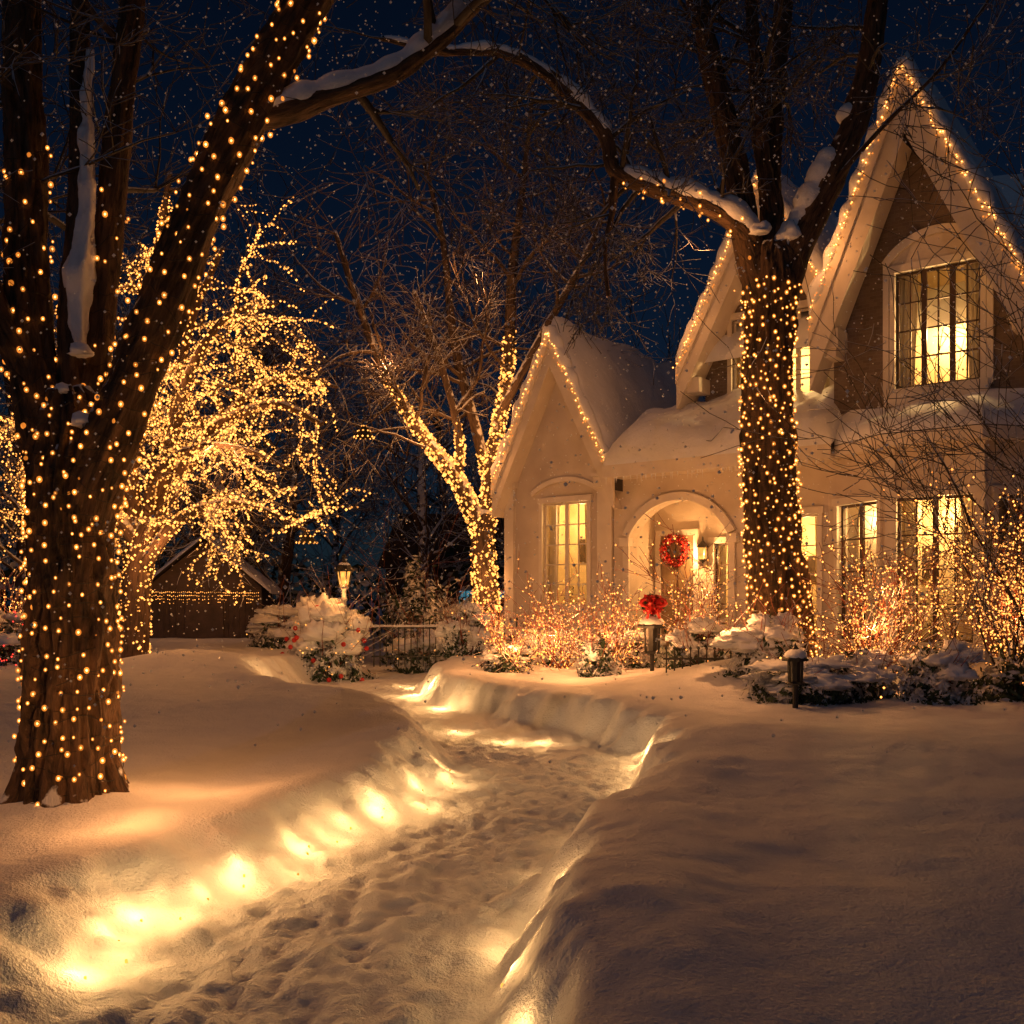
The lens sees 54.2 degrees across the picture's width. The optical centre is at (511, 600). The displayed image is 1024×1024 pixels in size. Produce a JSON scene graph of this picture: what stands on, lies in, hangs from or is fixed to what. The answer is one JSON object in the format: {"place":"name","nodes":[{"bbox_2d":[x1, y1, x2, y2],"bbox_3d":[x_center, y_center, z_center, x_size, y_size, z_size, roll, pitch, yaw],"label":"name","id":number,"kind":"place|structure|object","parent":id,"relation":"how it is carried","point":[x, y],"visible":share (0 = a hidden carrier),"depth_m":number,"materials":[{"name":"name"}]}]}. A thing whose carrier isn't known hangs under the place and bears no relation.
{"place":"outdoors","nodes":[
{"label":"outdoors","id":0,"kind":"place"},
{"bbox_2d":[0,601,1023,1023],"bbox_3d":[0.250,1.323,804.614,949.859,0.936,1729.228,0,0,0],"label":"snow ground","id":1,"kind":"structure","parent":0,"point":[812,863],"depth_m":5.80,"materials":[{"name":"white snow"}]},
{"bbox_2d":[0,589,23,665],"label":"snowy shrub","id":2,"kind":"object","parent":1,"relation":"on","point":[8,636],"visible":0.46,"depth_m":17.99,"materials":[{"name":"white snow"}]},
{"bbox_2d":[0,565,26,631],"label":"lit shrub","id":3,"kind":"object","parent":1,"relation":"on","point":[16,596],"visible":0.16,"depth_m":19.04,"materials":[{"name":"brown plant"}]},
{"bbox_2d":[0,444,192,577],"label":"lit birch tree","id":4,"kind":"object","parent":1,"relation":"on","point":[20,499],"visible":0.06,"depth_m":29.90,"materials":[{"name":"brown plant"}]},
{"bbox_2d":[0,172,371,658],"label":"lit willow tree","id":5,"kind":"object","parent":1,"relation":"on","point":[175,467],"visible":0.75,"depth_m":18.62,"materials":[{"name":"brown plant"}]},
{"bbox_2d":[295,450,317,543],"bbox_3d":[-3.900,-1.960,19.000,0.415,1.780,0.415,0,0,-45],"label":"hanging light ornament","id":6,"kind":"object","parent":5,"relation":"hanging from","point":[306,538],"visible":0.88,"depth_m":18.92,"materials":[{"name":"metal"}]},
{"bbox_2d":[353,424,374,439],"bbox_3d":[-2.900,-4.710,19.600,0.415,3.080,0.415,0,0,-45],"label":"hanging light ornament","id":7,"kind":"object","parent":5,"relation":"hanging from","point":[363,431],"visible":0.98,"depth_m":19.51,"materials":[{"name":"metal"}]},
{"bbox_2d":[149,533,282,638],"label":"garden shed","id":8,"kind":"structure","parent":1,"relation":"on","point":[190,602],"depth_m":26.97,"materials":[{"name":"brown wood"}]},
{"bbox_2d":[0,538,503,646],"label":"distant hedge","id":9,"kind":"object","parent":1,"relation":"on","point":[357,568],"visible":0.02,"depth_m":35.22,"materials":[{"name":"green plant"}]},
{"bbox_2d":[245,592,300,648],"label":"snowy shrub","id":10,"kind":"object","parent":1,"relation":"on","point":[266,620],"visible":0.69,"depth_m":22.04,"materials":[{"name":"white snow"}]},
{"bbox_2d":[257,565,422,682],"bbox_3d":[-3.564,0.485,20.215,3.422,2.484,2.805,0,0,0],"label":"decorated shrub","id":11,"kind":"object","parent":1,"relation":"on","point":[310,620],"visible":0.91,"depth_m":19.80,"materials":[{"name":"white plant"}]},
{"bbox_2d":[334,554,353,680],"bbox_3d":[-3.360,0.395,20.000,0.400,2.640,0.400,0,0,0],"label":"street lamp","id":12,"kind":"object","parent":1,"relation":"on","point":[339,570],"visible":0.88,"depth_m":19.93,"materials":[{"name":"black metal"}]},
{"bbox_2d":[0,0,702,807],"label":"lit oak tree","id":13,"kind":"object","parent":1,"relation":"on","point":[60,738],"visible":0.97,"depth_m":7.05,"materials":[{"name":"brown plant"}]},
{"bbox_2d":[0,153,705,623],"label":"distant trees","id":14,"kind":"object","parent":1,"relation":"on","point":[422,497],"visible":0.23,"depth_m":33.90,"materials":[{"name":"brown plant"}]},
{"bbox_2d":[309,501,503,665],"bbox_3d":[-2.217,-0.366,24.129,5.102,4.144,5.182,0,0,0],"label":"frosted tree","id":15,"kind":"object","parent":1,"relation":"on","point":[409,591],"visible":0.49,"depth_m":24.28,"materials":[{"name":"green plant"}]},
{"bbox_2d":[371,610,449,673],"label":"snowy shrub","id":16,"kind":"object","parent":1,"relation":"on","point":[401,668],"visible":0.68,"depth_m":21.90,"materials":[{"name":"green plant"}]},
{"bbox_2d":[377,514,503,623],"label":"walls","id":17,"kind":"structure","parent":1,"relation":"on","point":[386,557],"depth_m":37.70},
{"bbox_2d":[459,591,503,604],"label":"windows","id":18,"kind":"structure","parent":17,"relation":"attached to","point":[469,592],"depth_m":37.97,"materials":[{"name":"glass"}]},
{"bbox_2d":[371,617,518,666],"bbox_3d":[-1.400,0.878,21.000,3.100,1.044,0.060,0,0,0],"label":"iron fence","id":19,"kind":"object","parent":1,"relation":"on","point":[411,626],"visible":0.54,"depth_m":20.99,"materials":[{"name":"black metal"}]},
{"bbox_2d":[419,578,509,657],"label":"snowy shrub","id":20,"kind":"object","parent":1,"relation":"on","point":[463,624],"visible":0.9,"depth_m":20.00,"materials":[{"name":"white snow"}]},
{"bbox_2d":[219,0,710,643],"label":"lit elm tree","id":21,"kind":"object","parent":1,"relation":"on","point":[447,466],"visible":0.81,"depth_m":23.65,"materials":[{"name":"brown plant"}]},
{"bbox_2d":[440,574,503,643],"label":"snowy shrub","id":22,"kind":"object","parent":1,"relation":"on","point":[458,609],"visible":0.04,"depth_m":25.50,"materials":[{"name":"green plant"}]},
{"bbox_2d":[473,628,535,672],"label":"snowy shrub","id":23,"kind":"object","parent":1,"relation":"on","point":[493,658],"visible":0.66,"depth_m":16.72,"materials":[{"name":"white snow"}]},
{"bbox_2d":[464,592,582,672],"bbox_3d":[0.228,0.485,16.928,1.958,1.549,1.468,0,0,-43],"label":"lit shrub","id":24,"kind":"object","parent":1,"relation":"on","point":[494,640],"visible":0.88,"depth_m":16.65,"materials":[{"name":"brown plant"}]},
{"bbox_2d":[489,602,572,664],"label":"snowy shrub","id":25,"kind":"object","parent":1,"relation":"on","point":[547,661],"visible":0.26,"depth_m":17.95,"materials":[{"name":"brown plant"}]},
{"bbox_2d":[471,544,624,668],"bbox_3d":[0.810,0.132,17.329,2.276,2.295,2.240,0,0,30],"label":"lit shrub","id":26,"kind":"object","parent":1,"relation":"on","point":[560,650],"visible":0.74,"depth_m":17.35,"materials":[{"name":"brown plant"}]},
{"bbox_2d":[547,608,634,677],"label":"snowy shrub","id":27,"kind":"object","parent":1,"relation":"on","point":[595,654],"visible":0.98,"depth_m":16.02,"materials":[{"name":"green plant"}]},
{"bbox_2d":[549,555,660,669],"bbox_3d":[1.542,0.239,16.931,1.541,2.048,2.246,0,0,42],"label":"lit shrub","id":28,"kind":"object","parent":1,"relation":"on","point":[627,651],"visible":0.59,"depth_m":16.87,"materials":[{"name":"brown plant"}]},
{"bbox_2d":[228,0,1023,657],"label":"lit maple tree","id":29,"kind":"object","parent":1,"relation":"on","point":[764,458],"visible":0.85,"depth_m":14.21,"materials":[{"name":"brown plant"}]},
{"bbox_2d":[598,604,677,667],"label":"snowy shrub","id":30,"kind":"object","parent":1,"relation":"on","point":[645,657],"visible":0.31,"depth_m":17.38,"materials":[{"name":"brown plant"}]},
{"bbox_2d":[637,593,667,670],"bbox_3d":[2.270,0.616,16.195,0.480,1.462,0.491,0,0,0],"label":"garden lantern","id":31,"kind":"object","parent":1,"relation":"on","point":[651,605],"visible":1,"depth_m":16.08,"materials":[{"name":"black metal"}]},
{"bbox_2d":[613,647,740,657],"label":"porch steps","id":32,"kind":"structure","parent":1,"relation":"on","point":[664,651],"depth_m":19.70,"materials":[{"name":"stone"}]},
{"bbox_2d":[614,512,750,663],"bbox_3d":[3.344,-0.142,16.962,3.283,2.629,2.236,0,0,-28],"label":"lit shrub","id":33,"kind":"object","parent":1,"relation":"on","point":[709,591],"visible":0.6,"depth_m":16.48,"materials":[{"name":"brown plant"}]},
{"bbox_2d":[656,593,744,669],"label":"snowy shrub","id":34,"kind":"object","parent":1,"relation":"on","point":[706,626],"visible":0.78,"depth_m":15.41,"materials":[{"name":"white snow"}]},
{"bbox_2d":[663,645,738,672],"bbox_3d":[2.975,1.062,14.900,1.450,0.775,0.050,0,0,0],"label":"iron fence","id":35,"kind":"object","parent":1,"relation":"on","point":[690,658],"visible":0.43,"depth_m":14.89,"materials":[{"name":"black metal"}]},
{"bbox_2d":[700,581,836,677],"bbox_3d":[3.494,0.429,13.782,1.890,1.402,1.848,0,0,0],"label":"snowy shrub","id":36,"kind":"object","parent":1,"relation":"on","point":[765,630],"visible":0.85,"depth_m":13.60,"materials":[{"name":"white snow"}]},
{"bbox_2d":[515,233,1023,676],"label":"walls","id":37,"kind":"structure","parent":1,"relation":"on","point":[558,447],"depth_m":20.71,"materials":[{"name":"beige paint"}]},
{"bbox_2d":[697,537,708,563],"bbox_3d":[4.051,-1.065,21.227,0.259,0.590,0.285,0,0,15],"label":"porch lantern","id":38,"kind":"object","parent":37,"relation":"attached to","point":[701,546],"visible":0.9,"depth_m":21.16,"materials":[{"name":"black metal"}]},
{"bbox_2d":[491,70,1023,678],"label":"trim","id":39,"kind":"structure","parent":37,"relation":"attached to","point":[839,272],"depth_m":17.96,"materials":[{"name":"white paint"}]},
{"bbox_2d":[606,459,818,481],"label":"icicles","id":40,"kind":"object","parent":39,"relation":"attached to","point":[697,471],"visible":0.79,"depth_m":19.50,"materials":[{"name":"ice"}]},
{"bbox_2d":[493,65,1022,476],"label":"roofline bulbs","id":41,"kind":"object","parent":39,"relation":"attached to","point":[812,266],"visible":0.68,"depth_m":17.68,"materials":[{"name":"yellow glass"}]},
{"bbox_2d":[558,265,1005,639],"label":"rooms","id":42,"kind":"object","parent":37,"relation":"attached to","point":[944,364],"visible":0.03,"depth_m":18.10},
{"bbox_2d":[549,263,1014,639],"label":"curtains","id":43,"kind":"object","parent":37,"relation":"attached to","point":[905,298],"visible":0.09,"depth_m":17.77,"materials":[{"name":"beige fabric"}]},
{"bbox_2d":[551,51,1023,465],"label":"roof snow","id":44,"kind":"structure","parent":37,"relation":"on","point":[607,385],"depth_m":19.87,"materials":[{"name":"white snow"}]},
{"bbox_2d":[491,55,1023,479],"bbox_3d":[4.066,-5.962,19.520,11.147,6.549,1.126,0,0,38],"label":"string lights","id":45,"kind":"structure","parent":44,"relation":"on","point":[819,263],"depth_m":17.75},
{"bbox_2d":[564,260,1021,642],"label":"window frames","id":46,"kind":"structure","parent":37,"relation":"attached to","point":[812,562],"depth_m":17.29,"materials":[{"name":"brown wood"}]},
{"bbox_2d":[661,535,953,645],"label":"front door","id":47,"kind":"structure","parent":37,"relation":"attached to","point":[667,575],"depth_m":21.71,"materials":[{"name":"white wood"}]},
{"bbox_2d":[659,533,690,568],"bbox_3d":[3.503,-1.065,21.590,0.792,0.810,0.223,0,0,38],"label":"christmas wreath","id":48,"kind":"object","parent":47,"relation":"attached to","point":[682,549],"visible":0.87,"depth_m":21.56,"materials":[{"name":"red plant"}]},
{"bbox_2d":[615,346,1022,490],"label":"roof","id":49,"kind":"structure","parent":37,"relation":"on","point":[618,484],"depth_m":17.83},
{"bbox_2d":[782,643,808,707],"bbox_3d":[3.400,1.001,12.000,0.305,0.986,0.305,0,0,-22],"label":"garden lantern","id":50,"kind":"object","parent":1,"relation":"on","point":[794,660],"visible":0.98,"depth_m":11.94,"materials":[{"name":"black metal"}]},
{"bbox_2d":[739,632,889,705],"bbox_3d":[3.813,0.889,12.748,1.869,0.941,1.275,0,0,0],"label":"snowy shrub","id":51,"kind":"object","parent":1,"relation":"on","point":[836,688],"visible":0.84,"depth_m":12.42,"materials":[{"name":"white snow"}]},
{"bbox_2d":[680,0,1023,641],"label":"bare shrub","id":52,"kind":"object","parent":1,"relation":"on","point":[987,553],"visible":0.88,"depth_m":12.69,"materials":[{"name":"brown plant"}]},
{"bbox_2d":[816,628,910,700],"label":"snowy shrub","id":53,"kind":"object","parent":1,"relation":"on","point":[873,658],"visible":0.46,"depth_m":12.92,"materials":[{"name":"white snow"}]},
{"bbox_2d":[706,132,1023,414],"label":"brick walls","id":54,"kind":"structure","parent":1,"relation":"on","point":[868,305],"depth_m":17.80,"materials":[{"name":"brown brick"}]},
{"bbox_2d":[752,489,1023,672],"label":"lit shrub","id":55,"kind":"object","parent":1,"relation":"on","point":[862,638],"visible":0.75,"depth_m":13.74,"materials":[{"name":"brown plant"}]},
{"bbox_2d":[771,353,1023,701],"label":"bare shrub","id":56,"kind":"object","parent":1,"relation":"on","point":[1015,645],"visible":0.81,"depth_m":12.98,"materials":[{"name":"brown plant"}]},
{"bbox_2d":[833,610,999,705],"bbox_3d":[5.276,0.739,12.992,1.823,1.341,1.395,0,0,0],"label":"snowy shrub","id":57,"kind":"object","parent":1,"relation":"on","point":[947,673],"visible":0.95,"depth_m":12.64,"materials":[{"name":"white snow"}]},
{"bbox_2d":[892,455,1023,694],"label":"lit shrub","id":58,"kind":"object","parent":1,"relation":"on","point":[1008,601],"visible":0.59,"depth_m":13.18,"materials":[{"name":"brown plant"}]},
{"bbox_2d":[965,607,1023,702],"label":"dark shrub","id":59,"kind":"object","parent":1,"relation":"on","point":[1002,691],"visible":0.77,"depth_m":13.02,"materials":[{"name":"green plant"}]},
{"bbox_2d":[0,0,1023,766],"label":"falling snow","id":60,"kind":"structure","parent":0,"point":[626,184],"depth_m":5.51,"materials":[{"name":"white snow"}]},
{"bbox_2d":[0,0,1023,600],"label":"sky","id":61,"kind":"structure","parent":0,"point":[389,18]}
]}

